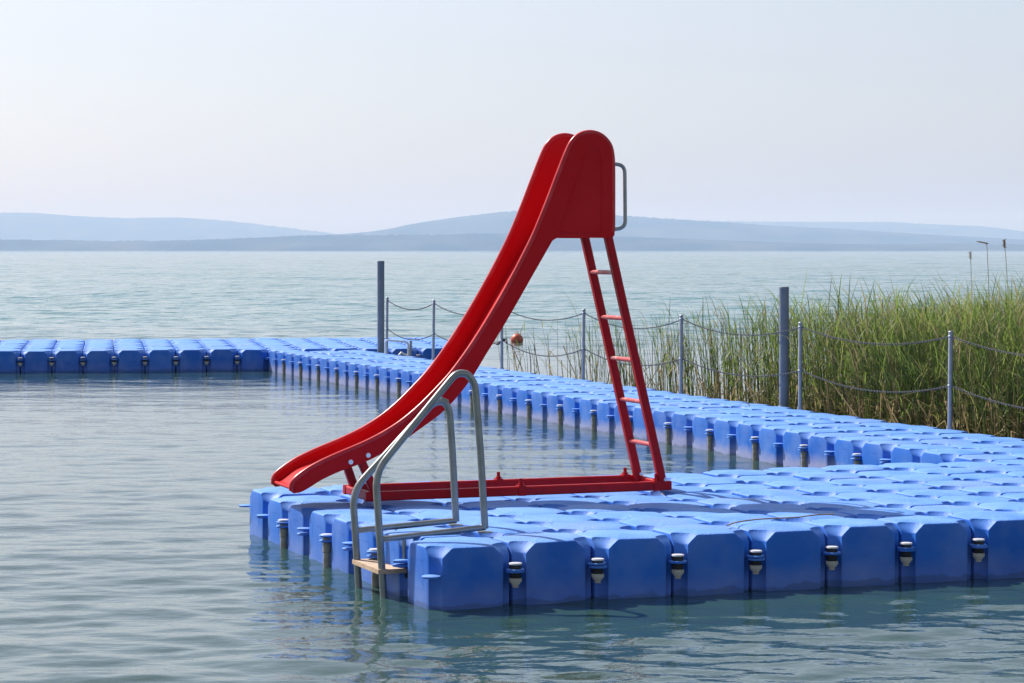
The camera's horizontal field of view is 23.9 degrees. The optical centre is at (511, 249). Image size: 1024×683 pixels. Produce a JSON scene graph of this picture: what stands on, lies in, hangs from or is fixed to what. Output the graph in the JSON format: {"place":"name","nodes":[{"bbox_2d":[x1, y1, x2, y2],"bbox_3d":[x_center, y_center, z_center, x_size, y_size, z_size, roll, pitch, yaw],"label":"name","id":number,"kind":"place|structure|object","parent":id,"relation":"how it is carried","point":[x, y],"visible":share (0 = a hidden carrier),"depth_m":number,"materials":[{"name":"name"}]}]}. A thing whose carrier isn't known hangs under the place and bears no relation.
{"place":"outdoors","nodes":[
{"label":"outdoors","id":0,"kind":"place"},
{"bbox_2d":[0,251,1023,682],"bbox_3d":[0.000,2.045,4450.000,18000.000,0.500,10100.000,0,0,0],"label":"lake water","id":1,"kind":"structure","parent":0,"point":[132,549],"depth_m":21.14,"materials":[{"name":"teal liquid"}]},
{"bbox_2d":[0,337,446,372],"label":"bathing platform","id":2,"kind":"structure","parent":1,"relation":"on","point":[126,355],"depth_m":39.79,"materials":[{"name":"blue plastic"}]},
{"bbox_2d":[377,261,383,352],"bbox_3d":[-2.130,1.701,39.268,0.145,3.048,0.145,0,0,0],"label":"mooring pile","id":3,"kind":"object","parent":1,"relation":"in","point":[380,306],"visible":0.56,"depth_m":39.22,"materials":[{"name":"metal"}]},
{"bbox_2d":[511,331,522,342],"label":"marker buoy","id":4,"kind":"object","parent":1,"relation":"on","point":[514,337],"visible":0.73,"depth_m":51.73,"materials":[{"name":"red plastic"}]},
{"bbox_2d":[239,460,1023,609],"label":"floating platform","id":5,"kind":"structure","parent":1,"relation":"on","point":[894,523],"depth_m":14.54,"materials":[{"name":"blue plastic"}]},
{"bbox_2d":[350,369,492,597],"bbox_3d":[-0.553,1.576,14.168,0.764,1.766,0.540,0,0,-21],"label":"swim ladder","id":6,"kind":"object","parent":5,"relation":"attached to","point":[381,567],"visible":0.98,"depth_m":14.05,"materials":[{"name":"silver metal"}]},
{"bbox_2d":[271,130,671,501],"bbox_3d":[-0.267,0.418,16.430,2.709,2.471,0.571,0,0,-20],"label":"playground slide","id":7,"kind":"object","parent":5,"relation":"on","point":[570,191],"visible":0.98,"depth_m":16.45,"materials":[{"name":"red metal"}]},
{"bbox_2d":[265,350,1023,467],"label":"floating walkway","id":8,"kind":"structure","parent":1,"relation":"on","point":[784,436],"depth_m":24.94,"materials":[{"name":"blue plastic"}]},
{"bbox_2d":[384,339,411,355],"bbox_3d":[-1.806,1.560,38.428,0.468,0.291,0.064,0,0,-21],"label":"boarding handrail","id":9,"kind":"object","parent":8,"relation":"attached to","point":[409,348],"visible":0.91,"depth_m":38.44,"materials":[{"name":"white"}]},
{"bbox_2d":[385,297,1023,429],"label":"chain railing","id":10,"kind":"object","parent":8,"relation":"on","point":[950,337],"visible":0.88,"depth_m":27.01,"materials":[{"name":"grey"}]},
{"bbox_2d":[488,265,1023,438],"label":"reeds","id":11,"kind":"object","parent":1,"relation":"in","point":[993,375],"visible":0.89,"depth_m":24.96,"materials":[{"name":"plant"}]},
{"bbox_2d":[779,287,789,407],"bbox_3d":[2.916,1.810,25.926,0.132,2.830,0.132,0,0,0],"label":"mooring pile","id":12,"kind":"object","parent":1,"relation":"in","point":[783,344],"visible":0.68,"depth_m":25.88,"materials":[{"name":"metal"}]},
{"bbox_2d":[976,241,989,305],"bbox_3d":[5.267,1.038,27.000,0.167,2.274,0.048,0,0,0],"label":"reed stalk","id":13,"kind":"object","parent":1,"relation":"in","point":[987,260],"visible":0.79,"depth_m":27.00,"materials":[{"name":"plant"}]},
{"bbox_2d":[1002,239,1008,298],"bbox_3d":[5.626,1.023,27.500,0.103,2.303,0.047,0,0,0],"label":"reed stalk","id":14,"kind":"object","parent":1,"relation":"in","point":[1004,242],"visible":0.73,"depth_m":27.50,"materials":[{"name":"plant"}]},
{"bbox_2d":[0,232,1023,250],"bbox_3d":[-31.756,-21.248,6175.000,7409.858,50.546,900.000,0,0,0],"label":"shore ridge","id":15,"kind":"structure","parent":0,"point":[452,242],"depth_m":5929.46,"materials":[{"name":"grey"}]},
{"bbox_2d":[0,213,1023,240],"bbox_3d":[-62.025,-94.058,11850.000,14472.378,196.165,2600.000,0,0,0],"label":"hills","id":16,"kind":"structure","parent":0,"point":[31,226],"depth_m":11496.42,"materials":[{"name":"grey"}]},
{"bbox_2d":[0,0,1023,233],"label":"sky","id":17,"kind":"structure","parent":0,"point":[330,116],"materials":[{"name":"white"}]},
{"bbox_2d":[331,211,1023,244],"bbox_3d":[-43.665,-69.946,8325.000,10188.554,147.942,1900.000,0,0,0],"label":"hills","id":18,"kind":"structure","parent":0,"point":[502,223],"depth_m":7993.28,"materials":[{"name":"grey"}]},
{"bbox_2d":[726,514,833,525],"bbox_3d":[1.581,1.617,14.539,0.935,0.008,0.116,0,0,-40],"label":"reed stalk","id":19,"kind":"object","parent":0,"point":[777,518],"visible":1,"depth_m":14.58,"materials":[{"name":"beige plant"}]}
]}

